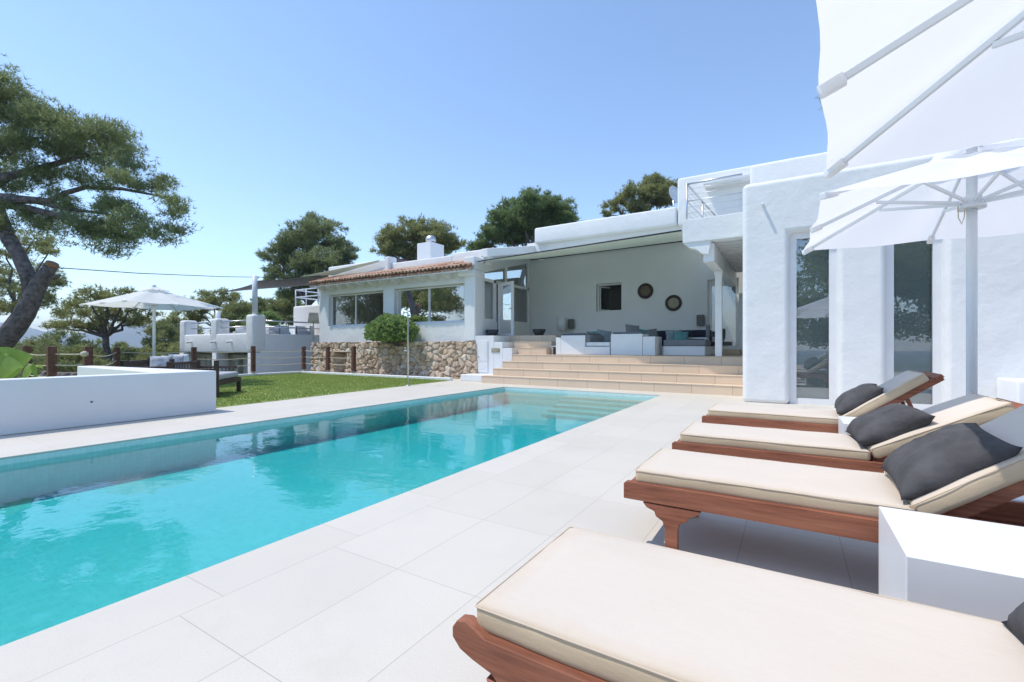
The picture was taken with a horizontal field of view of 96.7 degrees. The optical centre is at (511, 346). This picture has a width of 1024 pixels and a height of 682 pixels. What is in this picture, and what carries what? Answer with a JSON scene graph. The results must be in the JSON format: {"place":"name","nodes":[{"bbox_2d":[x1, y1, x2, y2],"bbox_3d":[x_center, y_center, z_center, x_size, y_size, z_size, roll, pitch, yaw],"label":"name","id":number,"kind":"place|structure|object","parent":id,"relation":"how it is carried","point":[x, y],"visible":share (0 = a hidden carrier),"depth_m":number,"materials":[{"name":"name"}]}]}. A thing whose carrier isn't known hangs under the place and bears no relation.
{"place":"outdoors","nodes":[
{"label":"outdoors","id":0,"kind":"place"},
{"bbox_2d":[0,322,167,347],"bbox_3d":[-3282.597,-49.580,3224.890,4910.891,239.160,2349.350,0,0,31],"label":"hills","id":1,"kind":"structure","parent":0,"point":[130,337],"depth_m":2514.61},
{"bbox_2d":[0,403,590,645],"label":"pool floor","id":2,"kind":"structure","parent":0,"point":[65,556],"depth_m":4.41,"materials":[{"name":"tile"}]},
{"bbox_2d":[541,395,646,421],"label":"pool steps","id":3,"kind":"structure","parent":2,"relation":"on","point":[584,410],"depth_m":10.12,"materials":[{"name":"tile"}]},
{"bbox_2d":[216,372,448,407],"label":"lawn","id":4,"kind":"structure","parent":0,"point":[322,394],"depth_m":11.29,"materials":[{"name":"green plant"}]},
{"bbox_2d":[0,347,42,378],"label":"broad leaf plant","id":5,"kind":"object","parent":4,"relation":"on","point":[13,363],"visible":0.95,"depth_m":6.33,"materials":[{"name":"green plant"}]},
{"bbox_2d":[38,370,76,375],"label":"rubble wall","id":6,"kind":"structure","parent":4,"relation":"on","point":[43,373],"depth_m":11.82,"materials":[{"name":"grey stone"}]},
{"bbox_2d":[124,359,173,368],"bbox_3d":[-8.687,0.700,11.245,0.951,0.800,1.451,0,0,-21],"label":"daybed","id":7,"kind":"object","parent":4,"relation":"on","point":[136,363],"visible":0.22,"depth_m":10.74,"materials":[{"name":"grey fabric"}]},
{"bbox_2d":[150,356,172,368],"bbox_3d":[-8.409,0.435,10.901,0.450,0.450,0.172,0,-20,-29],"label":"pillow","id":8,"kind":"object","parent":7,"relation":"on","point":[158,360],"visible":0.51,"depth_m":10.85,"materials":[{"name":"grey fabric"}]},
{"bbox_2d":[161,355,183,368],"bbox_3d":[-8.264,0.430,11.101,0.450,0.450,0.178,0,-20,-44],"label":"pillow","id":9,"kind":"object","parent":7,"relation":"on","point":[180,358],"visible":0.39,"depth_m":11.16,"materials":[{"name":"grey fabric"}]},
{"bbox_2d":[168,354,188,368],"bbox_3d":[-8.312,0.401,11.399,0.180,0.450,0.450,-23,-12,29],"label":"pillow","id":10,"kind":"object","parent":7,"relation":"on","point":[186,357],"visible":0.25,"depth_m":11.45,"materials":[{"name":"white fabric"}]},
{"bbox_2d":[79,284,222,355],"bbox_3d":[-9.731,-0.300,12.374,2.347,2.793,2.347,0,0,27],"label":"parasol","id":11,"kind":"object","parent":4,"relation":"on","point":[153,298],"visible":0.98,"depth_m":12.34,"materials":[{"name":"white fabric"}]},
{"bbox_2d":[21,346,355,377],"bbox_3d":[-9.381,0.575,14.417,3.687,1.170,8.316,0,0,31],"label":"rope fence","id":12,"kind":"object","parent":4,"relation":"on","point":[86,354],"visible":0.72,"depth_m":13.71,"materials":[{"name":"brown wood"}]},
{"bbox_2d":[166,360,240,397],"bbox_3d":[-6.874,0.700,10.248,0.951,0.800,1.451,0,0,-14],"label":"daybed","id":13,"kind":"object","parent":4,"relation":"on","point":[225,377],"visible":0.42,"depth_m":10.22,"materials":[{"name":"brown wood"}]},
{"bbox_2d":[237,371,452,380],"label":"kerb","id":14,"kind":"structure","parent":4,"relation":"on","point":[382,375],"depth_m":16.73,"materials":[{"name":"white paint"}]},
{"bbox_2d":[0,0,827,333],"label":"sky","id":15,"kind":"structure","parent":0,"point":[360,114],"materials":[{"name":"blue"}]},
{"bbox_2d":[0,381,878,681],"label":"pool deck","id":16,"kind":"structure","parent":0,"point":[392,589],"depth_m":2.33,"materials":[{"name":"tile"}]},
{"bbox_2d":[0,366,215,435],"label":"garden wall","id":17,"kind":"structure","parent":16,"relation":"on","point":[91,395],"depth_m":6.44,"materials":[{"name":"white paint"}]},
{"bbox_2d":[0,387,657,503],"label":"pool basin","id":18,"kind":"object","parent":16,"relation":"in","point":[28,477],"visible":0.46,"depth_m":6.03,"materials":[{"name":"tile"}]},
{"bbox_2d":[262,432,273,443],"bbox_3d":[-3.644,1.370,6.789,0.030,0.180,0.180,0,0,31],"label":"pool lamp","id":19,"kind":"object","parent":18,"relation":"attached to","point":[267,437],"visible":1,"depth_m":6.78,"materials":[{"name":"white paint"}]},
{"bbox_2d":[401,311,409,385],"bbox_3d":[-2.969,0.061,12.679,0.273,2.074,0.164,0,0,5],"label":"outdoor shower","id":20,"kind":"object","parent":16,"relation":"on","point":[407,348],"visible":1,"depth_m":12.67,"materials":[{"name":"metal"}]},
{"bbox_2d":[453,526,1023,681],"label":"sun lounger","id":21,"kind":"object","parent":16,"relation":"on","point":[574,604],"visible":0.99,"depth_m":1.11,"materials":[{"name":"beige fabric"}]},
{"bbox_2d":[1002,602,1023,642],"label":"pillow","id":22,"kind":"object","parent":21,"relation":"on","point":[1014,623],"visible":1,"depth_m":1.03,"materials":[{"name":"grey fabric"}]},
{"bbox_2d":[702,370,944,432],"bbox_3d":[3.089,0.667,4.673,2.025,0.866,0.670,0,0,32],"label":"sun lounger","id":23,"kind":"object","parent":16,"relation":"on","point":[901,388],"visible":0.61,"depth_m":4.45,"materials":[{"name":"beige fabric"}]},
{"bbox_2d":[834,383,883,414],"bbox_3d":[3.391,0.515,4.468,0.440,0.213,0.570,-42,-21,26],"label":"pillow","id":24,"kind":"object","parent":23,"relation":"on","point":[851,399],"visible":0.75,"depth_m":4.29,"materials":[{"name":"grey fabric"}]},
{"bbox_2d":[624,405,1023,549],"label":"sun lounger","id":25,"kind":"object","parent":16,"relation":"on","point":[673,489],"visible":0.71,"depth_m":2.20,"materials":[{"name":"beige fabric"}]},
{"bbox_2d":[881,423,1022,500],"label":"pillow","id":26,"kind":"object","parent":25,"relation":"on","point":[930,462],"visible":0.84,"depth_m":1.93,"materials":[{"name":"grey fabric"}]},
{"bbox_2d":[838,416,855,434],"bbox_3d":[3.142,0.874,3.905,0.520,0.447,0.500,0,0,31],"label":"side table","id":27,"kind":"object","parent":16,"relation":"on","point":[844,422],"visible":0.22,"depth_m":4.00,"materials":[{"name":"white laminate"}]},
{"bbox_2d":[672,393,1023,472],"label":"sun lounger","id":28,"kind":"object","parent":16,"relation":"on","point":[839,451],"visible":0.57,"depth_m":3.15,"materials":[{"name":"beige fabric"}]},
{"bbox_2d":[845,403,934,445],"bbox_3d":[2.595,0.545,3.161,0.440,0.218,0.580,-32,-17,25],"label":"pillow","id":29,"kind":"object","parent":28,"relation":"on","point":[882,424],"visible":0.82,"depth_m":2.98,"materials":[{"name":"grey fabric"}]},
{"bbox_2d":[801,138,1023,501],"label":"parasol","id":30,"kind":"object","parent":16,"relation":"on","point":[971,195],"visible":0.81,"depth_m":3.67,"materials":[{"name":"white fabric"}]},
{"bbox_2d":[816,0,1023,177],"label":"parasol","id":31,"kind":"object","parent":16,"relation":"on","point":[899,79],"visible":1,"depth_m":1.94,"materials":[{"name":"fabric"}]},
{"bbox_2d":[879,506,1023,621],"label":"side table","id":32,"kind":"object","parent":16,"relation":"on","point":[967,566],"visible":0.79,"depth_m":1.42,"materials":[{"name":"white laminate"}]},
{"bbox_2d":[997,378,1023,403],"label":"side table","id":33,"kind":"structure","parent":16,"relation":"on","point":[1010,389],"depth_m":6.70,"materials":[{"name":"white paint"}]},
{"bbox_2d":[452,379,481,382],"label":"paving","id":34,"kind":"structure","parent":0,"point":[459,380],"depth_m":14.26,"materials":[{"name":"stone"}]},
{"bbox_2d":[397,389,651,406],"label":"pool water","id":35,"kind":"structure","parent":0,"point":[513,393],"depth_m":10.66,"materials":[{"name":"teal liquid"}]},
{"bbox_3d":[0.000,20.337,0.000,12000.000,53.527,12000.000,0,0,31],"label":"ground","id":36,"kind":"structure","parent":0,"visible":0},
{"bbox_2d":[5,347,45,378],"bbox_3d":[-18.690,1.774,16.967,3.417,3.865,2.015,0,0,31],"label":"bush","id":37,"kind":"object","parent":36,"relation":"on","point":[39,371],"visible":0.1,"depth_m":17.16,"materials":[{"name":"green plant"}]},
{"bbox_2d":[14,341,41,377],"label":"bush","id":38,"kind":"object","parent":36,"relation":"on","point":[27,344],"visible":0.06,"depth_m":19.79,"materials":[{"name":"green plant"}]},
{"bbox_2d":[0,226,77,347],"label":"pine tree","id":39,"kind":"object","parent":36,"relation":"on","point":[41,245],"visible":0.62,"depth_m":25.08,"materials":[{"name":"green plant"}]},
{"bbox_2d":[19,334,67,360],"bbox_3d":[-22.745,1.538,22.058,3.049,4.331,1.640,0,0,31],"label":"bush","id":40,"kind":"object","parent":36,"relation":"on","point":[32,342],"visible":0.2,"depth_m":21.73,"materials":[{"name":"green plant"}]},
{"bbox_2d":[13,339,95,376],"bbox_3d":[-19.321,1.657,18.704,2.668,4.097,2.274,0,0,-11],"label":"bush","id":41,"kind":"object","parent":36,"relation":"on","point":[65,362],"visible":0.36,"depth_m":18.92,"materials":[{"name":"green plant"}]},
{"bbox_2d":[32,327,96,361],"bbox_3d":[-23.643,1.300,23.737,3.061,4.818,2.582,0,0,5],"label":"bush","id":42,"kind":"object","parent":36,"relation":"on","point":[57,334],"visible":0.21,"depth_m":23.88,"materials":[{"name":"green plant"}]},
{"bbox_2d":[38,342,112,371],"bbox_3d":[-19.426,1.731,19.988,4.036,3.945,2.823,0,0,31],"label":"bush","id":43,"kind":"object","parent":36,"relation":"on","point":[79,358],"visible":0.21,"depth_m":19.29,"materials":[{"name":"green plant"}]},
{"bbox_2d":[63,338,109,363],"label":"bush","id":44,"kind":"object","parent":36,"relation":"on","point":[69,343],"visible":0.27,"depth_m":26.25,"materials":[{"name":"green plant"}]},
{"bbox_2d":[70,338,104,362],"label":"bush","id":45,"kind":"object","parent":36,"relation":"on","point":[99,341],"visible":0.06,"depth_m":33.83,"materials":[{"name":"green plant"}]},
{"bbox_2d":[35,283,166,361],"bbox_3d":[-27.116,-0.573,29.970,8.146,7.251,4.511,0,0,-4],"label":"pine tree","id":46,"kind":"object","parent":36,"relation":"on","point":[98,324],"visible":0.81,"depth_m":29.68,"materials":[{"name":"green plant"}]},
{"bbox_2d":[0,53,204,347],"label":"pine tree","id":47,"kind":"object","parent":36,"relation":"on","point":[25,112],"visible":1,"depth_m":13.75,"materials":[{"name":"green plant"}]},
{"bbox_2d":[93,358,111,365],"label":"bush","id":48,"kind":"object","parent":36,"relation":"on","point":[102,362],"visible":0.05,"depth_m":23.68,"materials":[{"name":"green plant"}]},
{"bbox_2d":[106,349,137,366],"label":"bush","id":49,"kind":"object","parent":36,"relation":"on","point":[126,356],"visible":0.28,"depth_m":29.57,"materials":[{"name":"green plant"}]},
{"bbox_2d":[110,340,140,358],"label":"bush","id":50,"kind":"object","parent":36,"relation":"on","point":[122,345],"visible":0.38,"depth_m":37.71,"materials":[{"name":"green plant"}]},
{"bbox_2d":[137,352,166,366],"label":"bush","id":51,"kind":"object","parent":36,"relation":"on","point":[149,355],"visible":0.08,"depth_m":25.98,"materials":[{"name":"green plant"}]},
{"bbox_2d":[130,341,179,360],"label":"bush","id":52,"kind":"object","parent":36,"relation":"on","point":[160,347],"visible":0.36,"depth_m":27.39,"materials":[{"name":"green plant"}]},
{"bbox_2d":[140,318,179,351],"bbox_3d":[-22.717,0.887,30.004,3.854,5.638,3.097,0,0,31],"label":"bush","id":53,"kind":"object","parent":36,"relation":"on","point":[170,331],"visible":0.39,"depth_m":29.40,"materials":[{"name":"green plant"}]},
{"bbox_2d":[136,313,204,338],"bbox_3d":[-24.995,0.591,33.699,5.108,6.226,3.931,0,0,31],"label":"bush","id":54,"kind":"object","parent":36,"relation":"on","point":[172,318],"visible":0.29,"depth_m":33.17,"materials":[{"name":"green plant"}]},
{"bbox_2d":[167,287,251,325],"bbox_3d":[-25.953,-1.205,39.883,8.006,8.470,4.871,0,0,31],"label":"pine tree","id":55,"kind":"object","parent":36,"relation":"on","point":[231,297],"visible":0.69,"depth_m":39.60,"materials":[{"name":"green plant"}]},
{"bbox_2d":[210,311,240,333],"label":"bush","id":56,"kind":"object","parent":36,"relation":"on","point":[232,324],"visible":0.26,"depth_m":37.75,"materials":[{"name":"green plant"}]},
{"bbox_2d":[236,303,251,317],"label":"bush","id":57,"kind":"object","parent":36,"relation":"on","point":[246,311],"visible":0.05,"depth_m":40.94,"materials":[{"name":"green plant"}]},
{"bbox_2d":[180,275,318,373],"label":"terrace building","id":58,"kind":"structure","parent":36,"relation":"on","point":[219,338],"depth_m":21.21,"materials":[{"name":"white paint"}]},
{"bbox_2d":[207,357,211,365],"bbox_3d":[-14.853,1.225,22.974,1.900,1.350,0.070,0,0,31],"label":"window","id":59,"kind":"structure","parent":58,"relation":"in","point":[209,362],"depth_m":23.41,"materials":[{"name":"grey glass"}]},
{"bbox_2d":[232,327,245,333],"bbox_3d":[-13.385,-0.652,22.524,0.880,0.700,0.819,0,0,31],"label":"wicker armchair","id":60,"kind":"object","parent":58,"relation":"on","point":[241,330],"visible":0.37,"depth_m":22.14,"materials":[{"name":"white wicker"}]},
{"bbox_2d":[236,358,247,373],"bbox_3d":[-12.419,1.225,21.490,2.200,1.350,0.070,0,0,31],"label":"window","id":61,"kind":"structure","parent":58,"relation":"in","point":[241,369],"depth_m":21.83,"materials":[{"name":"grey glass"}]},
{"bbox_2d":[266,325,280,333],"bbox_3d":[-11.422,-0.652,21.518,0.809,0.700,0.880,0,0,31],"label":"wicker armchair","id":62,"kind":"object","parent":58,"relation":"on","point":[273,331],"visible":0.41,"depth_m":21.63,"materials":[{"name":"white wicker"}]},
{"bbox_2d":[224,276,324,291],"bbox_3d":[-11.446,-2.995,21.504,8.888,0.318,3.007,0,0,13],"label":"shade sail","id":63,"kind":"object","parent":58,"relation":"attached to","point":[264,284],"visible":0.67,"depth_m":20.78,"materials":[{"name":"grey fabric"}]},
{"bbox_2d":[280,326,290,333],"bbox_3d":[-11.360,-0.652,22.471,0.879,0.700,0.809,0,0,31],"label":"wicker armchair","id":64,"kind":"object","parent":58,"relation":"on","point":[284,330],"visible":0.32,"depth_m":22.17,"materials":[{"name":"white wicker"}]},
{"bbox_2d":[295,326,314,334],"bbox_3d":[-10.220,-0.652,22.524,0.880,0.700,0.819,0,0,31],"label":"wicker armchair","id":65,"kind":"object","parent":58,"relation":"on","point":[304,331],"visible":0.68,"depth_m":22.42,"materials":[{"name":"white wicker"}]},
{"bbox_2d":[238,296,269,313],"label":"bush","id":66,"kind":"object","parent":36,"relation":"on","point":[261,305],"visible":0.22,"depth_m":45.07,"materials":[{"name":"green plant"}]},
{"bbox_2d":[238,309,286,325],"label":"bush","id":67,"kind":"object","parent":36,"relation":"on","point":[270,315],"visible":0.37,"depth_m":35.82,"materials":[{"name":"green plant"}]},
{"bbox_2d":[263,297,294,326],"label":"bush","id":68,"kind":"object","parent":36,"relation":"on","point":[284,309],"visible":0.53,"depth_m":39.79,"materials":[{"name":"green plant"}]},
{"bbox_2d":[265,293,305,325],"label":"bush","id":69,"kind":"object","parent":36,"relation":"on","point":[292,301],"visible":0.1,"depth_m":43.70,"materials":[{"name":"green plant"}]},
{"bbox_2d":[294,287,318,334],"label":"roof balcony","id":70,"kind":"structure","parent":36,"relation":"on","point":[301,313],"depth_m":23.52,"materials":[{"name":"white paint"}]},
{"bbox_2d":[254,210,360,304],"bbox_3d":[-16.726,-4.260,37.897,9.395,14.596,6.075,0,0,22],"label":"pine tree","id":71,"kind":"object","parent":36,"relation":"on","point":[308,232],"visible":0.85,"depth_m":37.06,"materials":[{"name":"green plant"}]},
{"bbox_2d":[58,267,304,277],"bbox_3d":[-15.481,-4.121,26.262,0.616,2.894,21.522,0,0,2],"label":"overhead cable","id":72,"kind":"object","parent":71,"relation":"attached to","point":[172,274],"visible":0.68,"depth_m":20.51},
{"bbox_2d":[308,313,318,339],"bbox_3d":[-9.376,-0.942,21.500,0.520,1.277,0.520,0,0,31],"label":"terrace lamp","id":73,"kind":"object","parent":36,"relation":"on","point":[313,318],"visible":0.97,"depth_m":21.32,"materials":[{"name":"beige fabric"}]},
{"bbox_2d":[367,212,468,260],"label":"pine tree","id":74,"kind":"object","parent":36,"relation":"on","point":[396,241],"visible":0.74,"depth_m":43.98,"materials":[{"name":"green plant"}]},
{"bbox_2d":[464,185,582,286],"bbox_3d":[1.182,-5.414,40.053,9.738,16.853,7.318,0,0,-30],"label":"pine tree","id":75,"kind":"object","parent":36,"relation":"on","point":[527,214],"visible":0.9,"depth_m":39.18,"materials":[{"name":"green plant"}]},
{"bbox_2d":[597,171,679,216],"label":"pine tree","id":76,"kind":"object","parent":36,"relation":"on","point":[651,190],"visible":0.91,"depth_m":44.29,"materials":[{"name":"green plant"}]},
{"bbox_2d":[307,137,1023,409],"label":"villa","id":77,"kind":"object","parent":36,"relation":"on","point":[788,320],"visible":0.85,"depth_m":10.10,"materials":[{"name":"white paint"}]},
{"bbox_2d":[301,260,380,276],"bbox_3d":[-7.038,-3.224,19.151,4.227,0.457,0.630,0,0,21],"label":"shade sail","id":78,"kind":"object","parent":77,"relation":"attached to","point":[338,271],"visible":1,"depth_m":19.03,"materials":[{"name":"grey fabric"}]},
{"bbox_2d":[332,291,382,325],"bbox_3d":[-6.303,-1.510,18.652,3.260,1.300,0.070,0,0,31],"label":"window","id":79,"kind":"structure","parent":77,"relation":"in","point":[380,291],"depth_m":18.75,"materials":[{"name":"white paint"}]},
{"bbox_2d":[363,312,419,346],"bbox_3d":[-4.609,-0.631,16.716,2.773,1.290,1.421,0,0,31],"label":"climbing shrub","id":80,"kind":"object","parent":77,"relation":"attached to","point":[387,328],"visible":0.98,"depth_m":16.19,"materials":[{"name":"green plant"}]},
{"bbox_2d":[397,284,463,322],"bbox_3d":[-2.968,-1.510,16.619,3.310,1.300,0.070,0,0,31],"label":"window","id":81,"kind":"structure","parent":77,"relation":"in","point":[427,304],"depth_m":16.75,"materials":[{"name":"clear glass"}]},
{"bbox_2d":[478,341,487,371],"bbox_3d":[-0.966,0.330,14.956,0.380,1.020,0.064,0,0,31],"label":"cupboard door","id":82,"kind":"structure","parent":77,"relation":"in","point":[482,345],"depth_m":14.95,"materials":[{"name":"white paint"}]},
{"bbox_2d":[486,329,498,335],"bbox_3d":[-0.679,-0.463,15.639,0.450,0.220,0.450,0,0,31],"label":"clay bowl","id":83,"kind":"object","parent":77,"relation":"on","point":[491,332],"visible":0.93,"depth_m":15.48,"materials":[{"name":"grey ceramic"}]},
{"bbox_2d":[498,281,513,335],"bbox_3d":[-0.229,-1.310,16.031,0.790,1.900,0.278,0,0,34],"label":"entry door","id":84,"kind":"structure","parent":77,"relation":"in","point":[505,290],"depth_m":16.03,"materials":[{"name":"white paint"}]},
{"bbox_2d":[568,319,574,328],"bbox_3d":[2.271,-0.860,17.423,0.240,0.360,0.177,0,0,31],"label":"wall speaker","id":85,"kind":"object","parent":77,"relation":"attached to","point":[571,323],"depth_m":17.34,"materials":[{"name":"grey plastic"}]},
{"bbox_2d":[477,230,682,261],"bbox_3d":[2.283,-3.105,14.402,6.904,0.970,5.290,0,0,31],"label":"terrace awning","id":86,"kind":"object","parent":77,"relation":"attached to","point":[675,236],"visible":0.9,"depth_m":13.44,"materials":[{"name":"white fabric"}]},
{"bbox_2d":[598,283,621,311],"bbox_3d":[3.651,-1.800,16.911,0.970,1.040,0.060,0,0,31],"label":"window","id":87,"kind":"structure","parent":77,"relation":"in","point":[614,283],"depth_m":16.95,"materials":[{"name":"white paint"}]},
{"bbox_2d":[638,283,652,298],"bbox_3d":[4.694,-1.950,16.019,0.550,0.550,0.050,0,0,31],"label":"wall plate","id":88,"kind":"object","parent":77,"relation":"attached to","point":[645,290],"depth_m":16.01,"materials":[{"name":"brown wood"}]},
{"bbox_2d":[665,295,681,310],"bbox_3d":[5.505,-1.480,15.524,0.550,0.550,0.050,0,0,31],"label":"wall plate","id":89,"kind":"object","parent":77,"relation":"attached to","point":[673,302],"depth_m":15.52,"materials":[{"name":"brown wood"}]},
{"bbox_2d":[669,186,677,206],"bbox_3d":[6.382,-5.305,17.831,0.720,1.978,0.210,0,0,-35],"label":"satellite dish","id":90,"kind":"object","parent":77,"relation":"attached to","point":[673,191],"visible":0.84,"depth_m":17.88,"materials":[{"name":"white paint"}]},
{"bbox_2d":[696,315,704,325],"bbox_3d":[6.224,-0.860,15.013,0.240,0.360,0.177,0,0,31],"label":"wall speaker","id":91,"kind":"object","parent":77,"relation":"attached to","point":[700,320],"depth_m":14.94,"materials":[{"name":"grey plastic"}]},
{"bbox_2d":[708,279,738,348],"bbox_3d":[6.926,-1.050,14.897,0.920,2.260,0.070,0,0,31],"label":"terrace door","id":92,"kind":"structure","parent":77,"relation":"in","point":[711,282],"depth_m":14.77,"materials":[{"name":"white paint"}]},
{"bbox_2d":[789,232,836,405],"bbox_3d":[5.683,-0.530,8.611,0.740,3.260,0.141,0,0,31],"label":"tall window","id":93,"kind":"structure","parent":77,"relation":"in","point":[808,354],"depth_m":8.66,"materials":[{"name":"clear glass"}]},
{"bbox_2d":[886,239,941,409],"bbox_3d":[6.912,-0.530,7.861,0.740,3.260,0.141,0,0,31],"label":"tall window","id":94,"kind":"structure","parent":77,"relation":"in","point":[904,351],"depth_m":7.89,"materials":[{"name":"clear glass"}]},
{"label":"terrain","id":95,"kind":"structure","parent":0,"visible":0},
{"bbox_2d":[482,335,742,395],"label":"terrace steps","id":96,"kind":"structure","parent":95,"relation":"on","point":[535,361],"depth_m":12.04,"materials":[{"name":"beige tile"}]},
{"bbox_2d":[532,329,545,334],"bbox_3d":[0.924,-0.478,15.540,0.450,0.220,0.450,0,0,31],"label":"clay bowl","id":97,"kind":"object","parent":96,"relation":"on","point":[538,331],"visible":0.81,"depth_m":15.38,"materials":[{"name":"grey ceramic"}]},
{"bbox_2d":[557,317,565,334],"bbox_3d":[1.871,-0.728,17.247,0.320,0.745,0.320,0,0,31],"label":"floor lamp","id":98,"kind":"object","parent":96,"relation":"on","point":[561,324],"visible":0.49,"depth_m":17.12,"materials":[{"name":"white fabric"}]},
{"bbox_2d":[556,333,610,354],"bbox_3d":[2.592,-0.074,14.348,1.710,0.652,2.000,0,0,31],"label":"sofa","id":99,"kind":"object","parent":96,"relation":"on","point":[580,344],"visible":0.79,"depth_m":13.58,"materials":[{"name":"white paint"}]},
{"bbox_2d":[597,329,611,341],"bbox_3d":[2.924,-0.306,14.499,0.460,0.460,0.175,8,-21,8],"label":"pillow","id":100,"kind":"object","parent":99,"relation":"on","point":[606,335],"visible":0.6,"depth_m":14.45,"materials":[{"name":"fabric"}]},
{"bbox_2d":[611,332,661,355],"bbox_3d":[3.565,-0.079,13.052,1.240,0.662,0.800,0,0,31],"label":"sofa","id":101,"kind":"object","parent":96,"relation":"on","point":[633,343],"visible":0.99,"depth_m":12.73,"materials":[{"name":"white paint"}]},
{"bbox_2d":[625,324,638,331],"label":"pillow","id":102,"kind":"object","parent":101,"relation":"on","point":[632,328],"visible":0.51,"depth_m":13.96,"materials":[{"name":"grey fabric"}]},
{"bbox_2d":[657,330,714,355],"bbox_3d":[4.904,-0.134,13.904,2.300,0.772,2.850,0,0,31],"label":"sofa","id":103,"kind":"object","parent":96,"relation":"on","point":[696,347],"visible":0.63,"depth_m":12.51,"materials":[{"name":"white fabric"}]},
{"bbox_2d":[648,328,658,336],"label":"pillow","id":104,"kind":"object","parent":103,"relation":"on","point":[652,332],"visible":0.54,"depth_m":14.15,"materials":[{"name":"grey fabric"}]},
{"bbox_2d":[665,330,680,339],"bbox_3d":[4.795,-0.286,13.498,0.460,0.460,0.178,0,-22,13],"label":"pillow","id":105,"kind":"object","parent":103,"relation":"on","point":[669,334],"visible":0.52,"depth_m":13.48,"materials":[{"name":"fabric"}]},
{"bbox_2d":[674,331,688,339],"bbox_3d":[4.943,-0.249,13.302,0.420,0.420,0.177,3,-21,14],"label":"pillow","id":106,"kind":"object","parent":103,"relation":"on","point":[678,335],"visible":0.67,"depth_m":13.26,"materials":[{"name":"teal fabric"}]},
{"bbox_2d":[688,337,708,339],"bbox_3d":[5.472,-0.004,13.587,0.700,0.512,0.500,0,0,31],"label":"table","id":107,"kind":"object","parent":96,"relation":"on","point":[706,338],"visible":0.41,"depth_m":13.31,"materials":[{"name":"white paint"}]},
{"bbox_2d":[706,324,709,336],"bbox_3d":[5.771,-0.452,13.405,0.120,0.380,0.117,0,0,31],"label":"lantern","id":108,"kind":"object","parent":107,"relation":"on","point":[707,330],"visible":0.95,"depth_m":13.36,"materials":[{"name":"grey metal"}]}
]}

